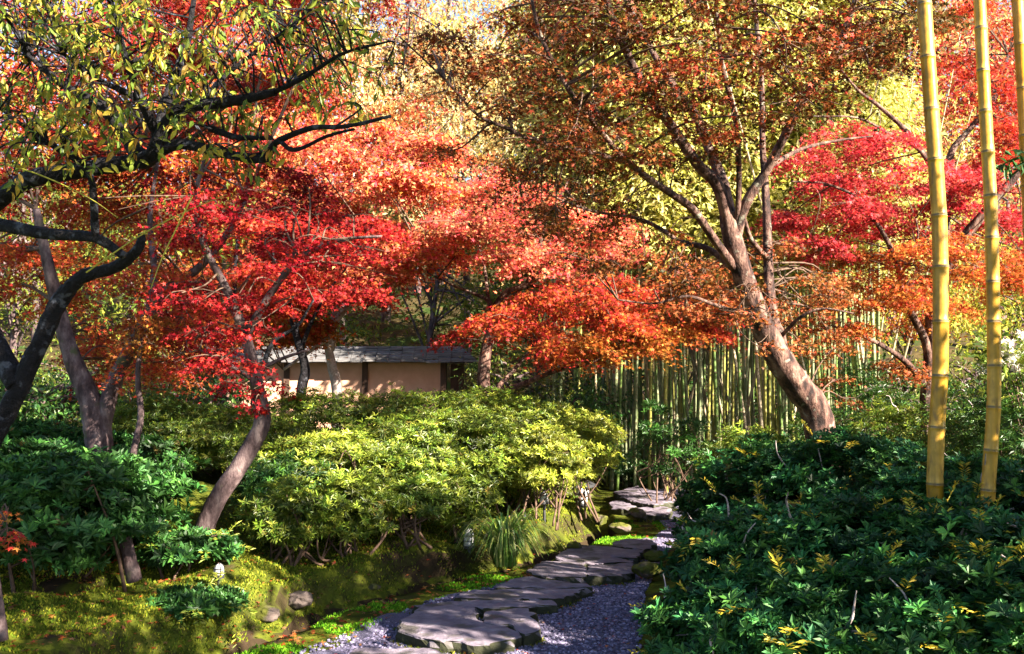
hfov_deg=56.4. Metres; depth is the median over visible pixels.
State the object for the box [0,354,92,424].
evergreen bush
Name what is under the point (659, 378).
bamboo
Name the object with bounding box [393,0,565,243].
broadleaf tree
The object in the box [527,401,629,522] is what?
azalea shrub
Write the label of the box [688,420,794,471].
azalea shrub
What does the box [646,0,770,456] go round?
bamboo
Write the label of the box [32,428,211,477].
azalea shrub
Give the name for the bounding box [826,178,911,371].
bamboo
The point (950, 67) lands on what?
broadleaf tree
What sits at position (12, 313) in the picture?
broadleaf tree
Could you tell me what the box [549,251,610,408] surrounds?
bamboo
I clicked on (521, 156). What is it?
bamboo
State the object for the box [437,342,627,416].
evergreen bush
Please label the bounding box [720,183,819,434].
bamboo
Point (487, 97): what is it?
broadleaf tree
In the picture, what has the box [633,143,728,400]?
bamboo
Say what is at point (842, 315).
bamboo
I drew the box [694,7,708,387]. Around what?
bamboo
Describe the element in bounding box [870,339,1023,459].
evergreen bush
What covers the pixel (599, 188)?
bamboo
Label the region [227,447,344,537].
azalea shrub
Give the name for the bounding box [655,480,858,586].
azalea shrub
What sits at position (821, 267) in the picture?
bamboo
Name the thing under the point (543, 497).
garden lamp
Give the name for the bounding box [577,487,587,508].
garden lamp
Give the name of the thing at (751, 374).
bamboo
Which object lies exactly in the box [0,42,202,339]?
broadleaf tree
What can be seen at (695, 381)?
bamboo
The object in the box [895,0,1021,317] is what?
broadleaf tree
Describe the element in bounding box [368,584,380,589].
boulder
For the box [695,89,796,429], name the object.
bamboo
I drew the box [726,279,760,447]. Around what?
bamboo
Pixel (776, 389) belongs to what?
evergreen bush
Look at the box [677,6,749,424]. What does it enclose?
bamboo
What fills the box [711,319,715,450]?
bamboo
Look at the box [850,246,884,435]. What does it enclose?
bamboo
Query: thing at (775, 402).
bamboo
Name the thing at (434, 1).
sky
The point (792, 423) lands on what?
azalea shrub
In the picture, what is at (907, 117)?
bamboo
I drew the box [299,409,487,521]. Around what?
azalea shrub
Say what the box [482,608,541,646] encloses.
stepping stone
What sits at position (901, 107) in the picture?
bamboo
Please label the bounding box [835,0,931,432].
bamboo
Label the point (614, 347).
bamboo
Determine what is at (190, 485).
azalea shrub
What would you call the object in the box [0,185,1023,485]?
hill
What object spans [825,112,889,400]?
bamboo
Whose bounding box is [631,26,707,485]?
bamboo
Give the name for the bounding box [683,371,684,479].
bamboo
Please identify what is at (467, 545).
garden lamp
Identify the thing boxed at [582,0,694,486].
bamboo
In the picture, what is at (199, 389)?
evergreen bush
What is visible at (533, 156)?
bamboo
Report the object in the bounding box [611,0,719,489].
bamboo
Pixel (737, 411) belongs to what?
bamboo
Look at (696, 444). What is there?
bamboo
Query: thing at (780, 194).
bamboo
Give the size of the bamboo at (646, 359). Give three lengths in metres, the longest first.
9.753 x 1.734 x 1.714 m
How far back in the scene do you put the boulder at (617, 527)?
10.06 m
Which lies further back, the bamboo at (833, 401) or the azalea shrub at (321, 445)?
the bamboo at (833, 401)
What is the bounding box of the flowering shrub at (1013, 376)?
[949,328,1023,471]
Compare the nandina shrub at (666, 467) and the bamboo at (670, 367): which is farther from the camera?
the bamboo at (670, 367)
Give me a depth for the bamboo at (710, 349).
14.42 m
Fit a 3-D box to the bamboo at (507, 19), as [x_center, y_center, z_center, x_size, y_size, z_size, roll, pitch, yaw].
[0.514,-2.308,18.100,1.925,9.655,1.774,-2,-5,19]
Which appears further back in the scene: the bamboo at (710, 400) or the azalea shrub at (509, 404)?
the bamboo at (710, 400)
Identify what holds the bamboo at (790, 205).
on the ground
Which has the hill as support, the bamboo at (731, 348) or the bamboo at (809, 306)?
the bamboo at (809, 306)
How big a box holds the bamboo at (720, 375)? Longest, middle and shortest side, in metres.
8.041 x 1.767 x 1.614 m
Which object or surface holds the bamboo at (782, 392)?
on the ground
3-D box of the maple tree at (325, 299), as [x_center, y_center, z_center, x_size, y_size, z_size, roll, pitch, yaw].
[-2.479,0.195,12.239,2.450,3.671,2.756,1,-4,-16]
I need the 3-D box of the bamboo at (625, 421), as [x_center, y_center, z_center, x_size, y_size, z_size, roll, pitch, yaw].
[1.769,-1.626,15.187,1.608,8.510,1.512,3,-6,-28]
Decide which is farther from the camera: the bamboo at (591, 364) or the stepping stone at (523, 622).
the bamboo at (591, 364)
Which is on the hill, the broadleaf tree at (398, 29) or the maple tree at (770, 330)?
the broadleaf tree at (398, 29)
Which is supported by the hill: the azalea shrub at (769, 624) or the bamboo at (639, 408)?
the bamboo at (639, 408)
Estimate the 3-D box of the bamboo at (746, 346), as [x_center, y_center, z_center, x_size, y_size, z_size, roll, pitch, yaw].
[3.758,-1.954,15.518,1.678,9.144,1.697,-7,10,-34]
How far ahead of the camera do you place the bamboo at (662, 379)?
14.90 m
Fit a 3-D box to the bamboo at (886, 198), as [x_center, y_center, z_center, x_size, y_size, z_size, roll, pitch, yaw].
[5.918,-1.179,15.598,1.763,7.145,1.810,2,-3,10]
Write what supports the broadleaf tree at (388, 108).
on the hill
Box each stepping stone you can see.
[349,647,447,653]
[395,605,521,653]
[411,599,557,618]
[454,588,587,606]
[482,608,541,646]
[496,576,592,596]
[526,561,587,583]
[555,545,644,567]
[586,563,634,585]
[609,500,636,515]
[611,538,656,552]
[613,486,675,510]
[638,506,672,521]
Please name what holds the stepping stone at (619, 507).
on the ground
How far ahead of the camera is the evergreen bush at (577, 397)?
14.14 m
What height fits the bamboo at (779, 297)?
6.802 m
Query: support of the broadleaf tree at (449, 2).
on the hill
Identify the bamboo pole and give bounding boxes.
[916,0,948,503]
[973,0,1001,506]
[995,0,1023,247]
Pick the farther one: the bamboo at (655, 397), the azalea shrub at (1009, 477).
the bamboo at (655, 397)
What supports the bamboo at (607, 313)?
on the ground
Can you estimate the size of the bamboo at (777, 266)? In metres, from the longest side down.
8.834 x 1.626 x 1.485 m
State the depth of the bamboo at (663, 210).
14.03 m
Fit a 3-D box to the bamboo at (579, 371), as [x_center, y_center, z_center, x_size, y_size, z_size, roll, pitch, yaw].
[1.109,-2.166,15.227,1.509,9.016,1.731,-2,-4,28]
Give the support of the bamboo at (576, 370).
on the ground
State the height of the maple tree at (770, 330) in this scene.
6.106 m
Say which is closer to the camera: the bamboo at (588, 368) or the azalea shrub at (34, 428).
the azalea shrub at (34, 428)
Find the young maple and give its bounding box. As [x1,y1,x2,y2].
[0,503,35,641]
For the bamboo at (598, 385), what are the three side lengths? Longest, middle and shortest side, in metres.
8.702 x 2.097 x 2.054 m
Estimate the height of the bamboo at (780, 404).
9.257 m
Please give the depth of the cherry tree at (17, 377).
4.72 m
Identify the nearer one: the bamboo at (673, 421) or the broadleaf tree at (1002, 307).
the bamboo at (673, 421)
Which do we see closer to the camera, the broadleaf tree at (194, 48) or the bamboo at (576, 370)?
the bamboo at (576, 370)
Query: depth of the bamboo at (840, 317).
14.69 m
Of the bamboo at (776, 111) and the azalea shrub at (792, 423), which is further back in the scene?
the bamboo at (776, 111)
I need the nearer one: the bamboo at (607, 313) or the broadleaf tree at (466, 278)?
the bamboo at (607, 313)
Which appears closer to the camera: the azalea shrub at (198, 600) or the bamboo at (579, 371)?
the azalea shrub at (198, 600)
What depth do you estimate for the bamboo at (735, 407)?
15.56 m
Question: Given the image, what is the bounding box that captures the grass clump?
[441,504,561,566]
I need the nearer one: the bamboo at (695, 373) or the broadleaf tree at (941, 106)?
the bamboo at (695, 373)
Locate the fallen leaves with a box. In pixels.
[2,504,674,653]
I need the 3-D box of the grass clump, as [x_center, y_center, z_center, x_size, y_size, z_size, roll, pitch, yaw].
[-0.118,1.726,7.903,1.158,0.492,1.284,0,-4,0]
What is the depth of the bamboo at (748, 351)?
14.67 m
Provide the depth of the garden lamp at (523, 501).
9.79 m
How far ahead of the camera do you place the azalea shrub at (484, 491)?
8.34 m
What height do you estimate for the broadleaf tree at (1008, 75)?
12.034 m
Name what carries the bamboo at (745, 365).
on the hill
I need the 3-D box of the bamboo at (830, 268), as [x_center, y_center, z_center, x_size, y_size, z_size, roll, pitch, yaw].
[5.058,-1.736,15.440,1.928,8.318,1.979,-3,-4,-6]
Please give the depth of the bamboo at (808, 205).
14.37 m
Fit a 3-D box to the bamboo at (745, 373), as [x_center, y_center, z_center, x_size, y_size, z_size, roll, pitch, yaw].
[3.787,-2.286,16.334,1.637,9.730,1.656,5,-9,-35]
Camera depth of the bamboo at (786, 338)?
15.07 m
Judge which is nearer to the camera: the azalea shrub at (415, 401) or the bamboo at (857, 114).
the azalea shrub at (415, 401)
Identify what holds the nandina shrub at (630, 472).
on the ground
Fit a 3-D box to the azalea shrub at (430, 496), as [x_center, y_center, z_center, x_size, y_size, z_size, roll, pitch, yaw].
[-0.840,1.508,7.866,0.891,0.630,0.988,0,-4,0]
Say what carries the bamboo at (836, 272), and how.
on the ground
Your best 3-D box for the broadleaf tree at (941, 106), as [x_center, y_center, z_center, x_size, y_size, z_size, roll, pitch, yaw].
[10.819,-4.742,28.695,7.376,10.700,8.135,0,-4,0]
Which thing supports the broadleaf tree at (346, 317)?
on the hill
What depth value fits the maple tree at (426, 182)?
13.06 m
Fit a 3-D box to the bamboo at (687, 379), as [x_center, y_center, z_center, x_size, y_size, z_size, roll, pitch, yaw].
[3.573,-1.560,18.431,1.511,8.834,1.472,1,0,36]
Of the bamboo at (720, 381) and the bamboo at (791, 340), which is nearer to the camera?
the bamboo at (720, 381)
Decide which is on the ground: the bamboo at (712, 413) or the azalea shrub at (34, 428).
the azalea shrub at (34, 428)
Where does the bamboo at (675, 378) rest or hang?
on the ground
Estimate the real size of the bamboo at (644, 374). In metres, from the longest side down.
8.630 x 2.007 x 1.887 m
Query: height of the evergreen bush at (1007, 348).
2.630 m
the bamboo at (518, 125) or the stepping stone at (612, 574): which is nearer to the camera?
the stepping stone at (612, 574)
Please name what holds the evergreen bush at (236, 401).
on the ground
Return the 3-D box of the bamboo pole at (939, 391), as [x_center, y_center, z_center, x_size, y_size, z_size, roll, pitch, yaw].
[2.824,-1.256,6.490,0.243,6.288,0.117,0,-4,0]
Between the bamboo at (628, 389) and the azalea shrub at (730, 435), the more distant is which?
the bamboo at (628, 389)
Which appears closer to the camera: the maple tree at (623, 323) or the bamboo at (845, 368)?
the maple tree at (623, 323)
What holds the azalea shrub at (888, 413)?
on the ground
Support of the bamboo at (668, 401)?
on the hill
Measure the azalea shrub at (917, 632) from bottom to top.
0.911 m
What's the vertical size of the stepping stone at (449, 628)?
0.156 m
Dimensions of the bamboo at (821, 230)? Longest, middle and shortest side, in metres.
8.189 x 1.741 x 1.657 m
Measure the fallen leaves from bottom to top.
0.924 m
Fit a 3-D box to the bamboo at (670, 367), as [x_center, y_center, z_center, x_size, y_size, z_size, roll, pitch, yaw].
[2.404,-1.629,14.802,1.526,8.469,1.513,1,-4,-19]
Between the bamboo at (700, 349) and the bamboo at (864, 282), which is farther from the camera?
the bamboo at (864, 282)
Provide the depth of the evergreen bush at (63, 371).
16.46 m
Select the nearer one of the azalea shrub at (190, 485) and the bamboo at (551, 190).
the azalea shrub at (190, 485)
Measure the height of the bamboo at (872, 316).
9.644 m
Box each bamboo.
[491,0,549,314]
[495,0,571,400]
[497,1,558,396]
[500,0,619,401]
[506,4,574,328]
[511,84,554,322]
[514,2,600,399]
[521,1,634,403]
[528,5,602,393]
[529,4,621,391]
[540,1,649,393]
[543,6,619,388]
[547,82,585,393]
[548,10,613,406]
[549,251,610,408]
[550,8,637,486]
[552,170,593,405]
[559,0,641,488]
[564,249,613,483]
[569,2,662,489]
[570,27,643,486]
[573,0,682,487]
[574,286,611,390]
[580,1,676,490]
[581,7,624,453]
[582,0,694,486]
[585,165,647,447]
[586,62,720,456]
[590,107,698,486]
[591,11,637,488]
[594,6,697,461]
[597,269,606,407]
[600,0,715,489]
[601,347,605,410]
[602,56,704,485]
[603,77,698,489]
[603,271,630,454]
[607,0,725,492]
[607,6,715,488]
[608,100,657,460]
[608,101,660,466]
[610,63,694,425]
[610,261,642,475]
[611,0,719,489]
[613,10,717,491]
[628,264,642,485]
[629,5,715,487]
[630,339,631,421]
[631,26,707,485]
[632,19,724,482]
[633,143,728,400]
[633,265,706,477]
[634,1,727,480]
[634,286,706,421]
[638,0,758,466]
[642,393,644,441]
[644,3,660,459]
[645,256,646,477]
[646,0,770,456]
[647,255,693,480]
[666,0,771,456]
[666,80,760,479]
[668,325,716,422]
[669,284,720,482]
[671,255,692,488]
[672,8,758,457]
[673,8,738,454]
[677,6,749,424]
[678,343,679,431]
[681,0,824,372]
[682,21,788,445]
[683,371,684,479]
[685,350,689,468]
[687,0,795,456]
[687,25,776,452]
[687,157,781,434]
[692,277,716,465]
[692,336,696,474]
[693,2,785,401]
[693,323,739,427]
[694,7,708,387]
[695,0,750,434]
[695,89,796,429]
[696,23,770,426]
[696,340,698,363]
[697,261,727,425]
[703,259,776,437]
[703,321,705,454]
[704,335,722,419]
[706,169,729,439]
[706,257,779,432]
[708,339,711,457]
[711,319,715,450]
[712,82,739,433]
[714,0,818,432]
[715,0,816,435]
[716,20,751,431]
[716,60,809,427]
[719,322,722,438]
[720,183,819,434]
[722,0,868,352]
[724,0,826,443]
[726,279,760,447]
[727,1,836,440]
[727,4,830,437]
[732,0,814,437]
[732,109,807,434]
[733,0,827,432]
[735,2,792,248]
[736,0,857,388]
[737,391,738,434]
[742,120,837,437]
[742,319,744,395]
[743,4,854,440]
[743,326,748,432]
[746,143,784,435]
[746,164,778,435]
[746,235,819,419]
[749,352,750,410]
[750,330,753,432]
[752,0,874,386]
[753,340,754,376]
[757,0,871,439]
[759,263,829,411]
[761,275,763,423]
[762,0,896,415]
[770,2,841,376]
[777,0,880,411]
[778,68,868,397]
[780,259,855,371]
[785,105,878,417]
[786,1,918,439]
[787,0,883,424]
[789,0,884,373]
[789,82,891,400]
[789,264,846,347]
[789,293,793,415]
[790,258,797,358]
[791,0,885,417]
[802,110,852,378]
[811,100,873,382]
[818,332,822,382]
[822,3,885,423]
[824,1,925,431]
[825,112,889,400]
[826,16,858,404]
[826,79,930,349]
[826,104,874,400]
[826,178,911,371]
[828,45,896,434]
[829,124,883,433]
[829,369,831,407]
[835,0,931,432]
[835,115,886,426]
[836,1,914,423]
[837,0,921,431]
[839,69,926,393]
[841,0,906,277]
[844,169,884,413]
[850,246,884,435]
[852,0,922,359]
[852,298,866,421]
[863,5,902,351]
[867,8,947,434]
[877,0,925,377]
[881,19,977,400]
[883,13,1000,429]
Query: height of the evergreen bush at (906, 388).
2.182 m
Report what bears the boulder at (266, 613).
on the ground
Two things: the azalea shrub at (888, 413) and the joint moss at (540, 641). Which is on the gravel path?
the joint moss at (540, 641)
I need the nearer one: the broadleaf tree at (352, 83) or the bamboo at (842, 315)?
the bamboo at (842, 315)
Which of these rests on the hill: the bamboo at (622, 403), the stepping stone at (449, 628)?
the bamboo at (622, 403)
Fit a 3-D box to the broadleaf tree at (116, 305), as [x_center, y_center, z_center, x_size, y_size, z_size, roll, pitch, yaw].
[-7.382,-0.491,20.177,5.841,5.968,4.854,0,-4,0]
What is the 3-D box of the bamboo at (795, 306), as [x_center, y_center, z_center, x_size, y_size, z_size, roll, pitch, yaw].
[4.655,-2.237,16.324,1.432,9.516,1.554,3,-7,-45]
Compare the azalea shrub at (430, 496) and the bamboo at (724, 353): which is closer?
the azalea shrub at (430, 496)
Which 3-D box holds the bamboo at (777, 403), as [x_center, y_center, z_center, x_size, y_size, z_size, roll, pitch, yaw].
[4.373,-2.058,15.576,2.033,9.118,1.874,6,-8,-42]
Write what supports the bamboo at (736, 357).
on the hill
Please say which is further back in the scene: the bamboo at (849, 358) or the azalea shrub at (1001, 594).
the bamboo at (849, 358)
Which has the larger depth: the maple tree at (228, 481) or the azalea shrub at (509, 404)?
the azalea shrub at (509, 404)
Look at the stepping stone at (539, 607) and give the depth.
6.66 m
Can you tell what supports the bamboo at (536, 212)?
on the hill
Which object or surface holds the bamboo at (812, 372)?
on the ground
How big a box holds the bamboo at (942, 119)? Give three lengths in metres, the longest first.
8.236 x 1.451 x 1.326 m
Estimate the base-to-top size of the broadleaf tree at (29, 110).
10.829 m
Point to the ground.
(278, 595)
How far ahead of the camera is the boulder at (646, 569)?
7.71 m
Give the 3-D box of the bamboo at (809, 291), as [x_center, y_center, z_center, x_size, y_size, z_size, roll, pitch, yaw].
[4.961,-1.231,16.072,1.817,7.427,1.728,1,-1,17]
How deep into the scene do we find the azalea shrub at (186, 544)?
6.46 m
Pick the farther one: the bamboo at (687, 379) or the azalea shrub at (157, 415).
the bamboo at (687, 379)
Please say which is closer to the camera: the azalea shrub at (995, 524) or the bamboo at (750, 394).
the azalea shrub at (995, 524)
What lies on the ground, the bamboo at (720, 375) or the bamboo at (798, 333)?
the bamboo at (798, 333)
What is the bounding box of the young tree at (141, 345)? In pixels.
[75,296,186,454]
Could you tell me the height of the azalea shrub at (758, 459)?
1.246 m
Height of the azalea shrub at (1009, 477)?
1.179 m
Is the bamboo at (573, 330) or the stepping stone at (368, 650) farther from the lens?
the bamboo at (573, 330)
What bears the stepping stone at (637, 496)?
on the gravel path
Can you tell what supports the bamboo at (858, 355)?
on the hill
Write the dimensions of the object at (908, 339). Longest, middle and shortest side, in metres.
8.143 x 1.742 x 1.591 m
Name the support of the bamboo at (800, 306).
on the hill
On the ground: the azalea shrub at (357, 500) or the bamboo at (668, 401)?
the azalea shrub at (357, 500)
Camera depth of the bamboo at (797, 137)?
14.22 m
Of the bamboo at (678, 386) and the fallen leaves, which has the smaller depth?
the fallen leaves
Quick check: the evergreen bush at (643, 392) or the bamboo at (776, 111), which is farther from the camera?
the evergreen bush at (643, 392)
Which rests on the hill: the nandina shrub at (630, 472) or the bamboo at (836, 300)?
the bamboo at (836, 300)
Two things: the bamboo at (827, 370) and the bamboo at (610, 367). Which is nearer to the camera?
the bamboo at (827, 370)
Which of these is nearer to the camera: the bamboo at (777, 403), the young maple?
the young maple
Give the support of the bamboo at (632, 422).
on the hill
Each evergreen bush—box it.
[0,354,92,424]
[0,358,205,435]
[0,360,154,427]
[1,322,185,422]
[17,356,59,391]
[96,335,218,399]
[132,348,288,449]
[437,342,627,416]
[504,353,644,432]
[515,368,646,473]
[593,365,707,443]
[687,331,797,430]
[690,346,869,438]
[776,345,919,426]
[794,351,983,461]
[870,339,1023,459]
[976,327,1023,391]
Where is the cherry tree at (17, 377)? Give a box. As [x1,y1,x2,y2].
[0,0,403,447]
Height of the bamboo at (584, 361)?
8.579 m
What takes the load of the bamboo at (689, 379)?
on the hill
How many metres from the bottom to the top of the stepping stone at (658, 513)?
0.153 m
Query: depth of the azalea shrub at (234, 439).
9.53 m
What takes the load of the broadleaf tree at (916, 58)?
on the hill
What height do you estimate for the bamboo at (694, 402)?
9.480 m
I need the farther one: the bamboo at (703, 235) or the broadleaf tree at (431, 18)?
the broadleaf tree at (431, 18)
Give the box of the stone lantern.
[571,480,596,514]
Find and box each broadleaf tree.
[0,2,225,290]
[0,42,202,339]
[0,128,158,357]
[26,167,276,396]
[42,30,310,299]
[64,1,316,258]
[76,0,333,307]
[138,17,421,203]
[182,61,481,345]
[197,178,431,345]
[228,0,495,210]
[296,0,524,322]
[304,1,525,296]
[331,17,549,351]
[334,0,538,284]
[356,197,542,382]
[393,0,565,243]
[430,38,578,310]
[439,233,597,415]
[466,132,600,331]
[687,256,923,416]
[793,127,1023,389]
[884,128,1023,394]
[885,15,1009,337]
[886,1,970,91]
[891,0,1011,159]
[892,0,1021,353]
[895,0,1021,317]
[905,198,1023,380]
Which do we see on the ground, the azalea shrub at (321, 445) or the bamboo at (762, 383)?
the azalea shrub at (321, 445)
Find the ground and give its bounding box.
[0,458,683,653]
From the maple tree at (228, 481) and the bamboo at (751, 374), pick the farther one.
the bamboo at (751, 374)
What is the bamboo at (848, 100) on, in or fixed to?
on the ground
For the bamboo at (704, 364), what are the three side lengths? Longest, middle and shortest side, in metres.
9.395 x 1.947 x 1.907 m
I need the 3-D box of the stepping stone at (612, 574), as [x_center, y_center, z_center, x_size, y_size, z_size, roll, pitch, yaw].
[0.823,2.081,7.926,0.461,0.158,0.636,0,-4,0]
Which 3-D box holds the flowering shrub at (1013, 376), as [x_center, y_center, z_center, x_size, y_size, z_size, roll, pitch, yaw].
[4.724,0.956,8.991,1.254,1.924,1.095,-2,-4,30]
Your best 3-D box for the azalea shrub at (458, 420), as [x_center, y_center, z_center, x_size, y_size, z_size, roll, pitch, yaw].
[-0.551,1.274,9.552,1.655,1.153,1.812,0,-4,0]
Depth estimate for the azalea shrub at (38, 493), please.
5.85 m
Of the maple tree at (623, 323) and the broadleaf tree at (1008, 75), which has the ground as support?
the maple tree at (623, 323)
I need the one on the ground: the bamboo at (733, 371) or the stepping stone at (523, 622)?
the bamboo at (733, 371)
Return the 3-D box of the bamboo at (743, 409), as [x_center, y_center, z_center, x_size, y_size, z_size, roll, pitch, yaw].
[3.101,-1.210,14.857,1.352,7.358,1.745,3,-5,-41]
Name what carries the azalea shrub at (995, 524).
on the ground
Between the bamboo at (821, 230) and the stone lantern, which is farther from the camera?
the bamboo at (821, 230)
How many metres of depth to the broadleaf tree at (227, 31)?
29.29 m
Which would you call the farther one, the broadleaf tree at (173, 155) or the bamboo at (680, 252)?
the broadleaf tree at (173, 155)
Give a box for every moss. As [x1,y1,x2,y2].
[390,498,676,653]
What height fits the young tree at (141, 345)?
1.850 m
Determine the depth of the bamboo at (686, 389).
14.82 m
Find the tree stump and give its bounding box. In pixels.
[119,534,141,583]
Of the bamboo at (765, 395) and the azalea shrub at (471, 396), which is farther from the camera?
the bamboo at (765, 395)
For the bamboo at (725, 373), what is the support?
on the ground
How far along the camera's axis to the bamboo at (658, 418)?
15.23 m
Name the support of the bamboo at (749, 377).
on the hill
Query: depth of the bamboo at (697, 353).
16.80 m
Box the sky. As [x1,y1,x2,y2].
[0,0,1019,187]
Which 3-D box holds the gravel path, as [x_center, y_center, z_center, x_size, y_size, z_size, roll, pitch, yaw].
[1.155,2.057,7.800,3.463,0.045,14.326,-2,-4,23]
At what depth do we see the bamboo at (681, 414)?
16.14 m
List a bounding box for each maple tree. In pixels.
[0,0,421,453]
[97,143,413,529]
[146,199,315,419]
[181,119,492,428]
[235,201,416,407]
[358,0,993,475]
[405,162,747,404]
[750,0,1023,446]
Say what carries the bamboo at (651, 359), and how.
on the ground
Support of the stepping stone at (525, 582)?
on the gravel path
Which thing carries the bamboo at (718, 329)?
on the ground
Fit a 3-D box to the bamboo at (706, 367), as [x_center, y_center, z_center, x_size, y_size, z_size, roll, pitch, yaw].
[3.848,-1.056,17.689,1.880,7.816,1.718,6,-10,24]
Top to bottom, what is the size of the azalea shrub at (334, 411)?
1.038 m
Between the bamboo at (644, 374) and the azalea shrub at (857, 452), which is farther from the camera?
the bamboo at (644, 374)
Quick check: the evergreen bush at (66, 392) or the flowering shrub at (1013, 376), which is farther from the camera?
the evergreen bush at (66, 392)
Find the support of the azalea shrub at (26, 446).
on the ground
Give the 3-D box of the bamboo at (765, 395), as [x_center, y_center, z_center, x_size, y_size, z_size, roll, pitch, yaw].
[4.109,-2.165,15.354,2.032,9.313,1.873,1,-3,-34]
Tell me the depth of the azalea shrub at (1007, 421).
8.98 m
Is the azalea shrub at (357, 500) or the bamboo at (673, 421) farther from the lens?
the bamboo at (673, 421)
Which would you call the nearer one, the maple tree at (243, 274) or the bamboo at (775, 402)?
the maple tree at (243, 274)
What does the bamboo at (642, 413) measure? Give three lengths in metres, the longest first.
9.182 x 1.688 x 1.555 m
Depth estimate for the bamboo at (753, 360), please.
17.40 m
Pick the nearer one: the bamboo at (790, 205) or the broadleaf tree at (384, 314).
the bamboo at (790, 205)
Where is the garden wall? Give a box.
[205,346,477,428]
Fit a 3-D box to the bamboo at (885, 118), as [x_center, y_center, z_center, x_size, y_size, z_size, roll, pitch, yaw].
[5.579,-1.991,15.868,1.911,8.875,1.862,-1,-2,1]
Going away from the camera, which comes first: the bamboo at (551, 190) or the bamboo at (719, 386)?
the bamboo at (551, 190)
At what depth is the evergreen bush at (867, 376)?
19.43 m
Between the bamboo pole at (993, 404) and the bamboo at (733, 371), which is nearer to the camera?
the bamboo pole at (993, 404)
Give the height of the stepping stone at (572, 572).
0.160 m
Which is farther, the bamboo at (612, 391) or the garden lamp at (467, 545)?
the bamboo at (612, 391)
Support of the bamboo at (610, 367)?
on the hill
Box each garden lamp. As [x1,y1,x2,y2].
[213,563,224,585]
[463,527,474,552]
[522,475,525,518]
[540,490,548,521]
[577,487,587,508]
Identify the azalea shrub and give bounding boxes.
[0,434,93,457]
[0,447,193,592]
[3,417,82,441]
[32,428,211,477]
[65,448,208,559]
[112,393,247,476]
[134,520,254,581]
[145,570,256,653]
[154,401,321,480]
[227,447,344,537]
[230,474,344,565]
[240,426,407,487]
[268,386,381,448]
[293,468,411,561]
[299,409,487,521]
[315,382,459,436]
[370,472,462,549]
[388,396,528,513]
[424,383,538,446]
[431,465,505,542]
[456,394,595,513]
[479,420,601,530]
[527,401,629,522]
[627,573,766,653]
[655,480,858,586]
[659,526,730,585]
[669,459,749,535]
[677,432,828,528]
[681,548,893,653]
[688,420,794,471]
[747,419,946,507]
[749,484,1014,564]
[771,407,890,462]
[773,364,918,460]
[787,540,1023,653]
[835,449,1023,503]
[842,389,966,469]
[854,480,1023,562]
[874,536,1023,653]
[893,379,1023,471]
[944,380,1023,472]
[944,453,1023,519]
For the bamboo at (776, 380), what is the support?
on the ground
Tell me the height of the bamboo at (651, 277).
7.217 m
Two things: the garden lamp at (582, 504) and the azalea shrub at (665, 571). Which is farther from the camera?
the garden lamp at (582, 504)
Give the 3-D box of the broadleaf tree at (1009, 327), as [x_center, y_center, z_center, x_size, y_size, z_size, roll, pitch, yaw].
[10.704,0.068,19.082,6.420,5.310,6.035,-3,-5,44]
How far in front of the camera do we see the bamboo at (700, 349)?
14.38 m
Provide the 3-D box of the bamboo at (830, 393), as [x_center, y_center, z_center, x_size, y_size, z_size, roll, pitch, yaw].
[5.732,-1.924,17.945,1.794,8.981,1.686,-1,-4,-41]
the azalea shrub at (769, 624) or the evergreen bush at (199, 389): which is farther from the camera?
the evergreen bush at (199, 389)
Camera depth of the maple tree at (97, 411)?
8.84 m
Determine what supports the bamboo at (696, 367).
on the hill
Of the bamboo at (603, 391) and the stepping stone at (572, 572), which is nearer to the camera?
the stepping stone at (572, 572)
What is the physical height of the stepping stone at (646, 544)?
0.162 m
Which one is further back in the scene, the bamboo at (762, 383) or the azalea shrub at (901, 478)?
the bamboo at (762, 383)
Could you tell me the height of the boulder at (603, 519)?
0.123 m
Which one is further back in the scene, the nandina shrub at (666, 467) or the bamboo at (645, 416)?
the bamboo at (645, 416)
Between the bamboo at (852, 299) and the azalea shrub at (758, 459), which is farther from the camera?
the bamboo at (852, 299)
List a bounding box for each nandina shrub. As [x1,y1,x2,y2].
[605,459,674,487]
[622,398,718,502]
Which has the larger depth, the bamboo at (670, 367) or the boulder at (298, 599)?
the bamboo at (670, 367)
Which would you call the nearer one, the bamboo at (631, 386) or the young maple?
the young maple
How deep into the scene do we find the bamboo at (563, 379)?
15.21 m
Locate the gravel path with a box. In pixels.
[307,489,688,653]
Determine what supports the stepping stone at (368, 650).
on the gravel path
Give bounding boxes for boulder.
[254,605,279,621]
[288,591,312,608]
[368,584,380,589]
[566,541,581,548]
[591,514,607,524]
[608,522,630,532]
[627,508,645,517]
[631,561,662,578]
[643,550,664,561]
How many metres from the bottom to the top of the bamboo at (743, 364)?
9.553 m

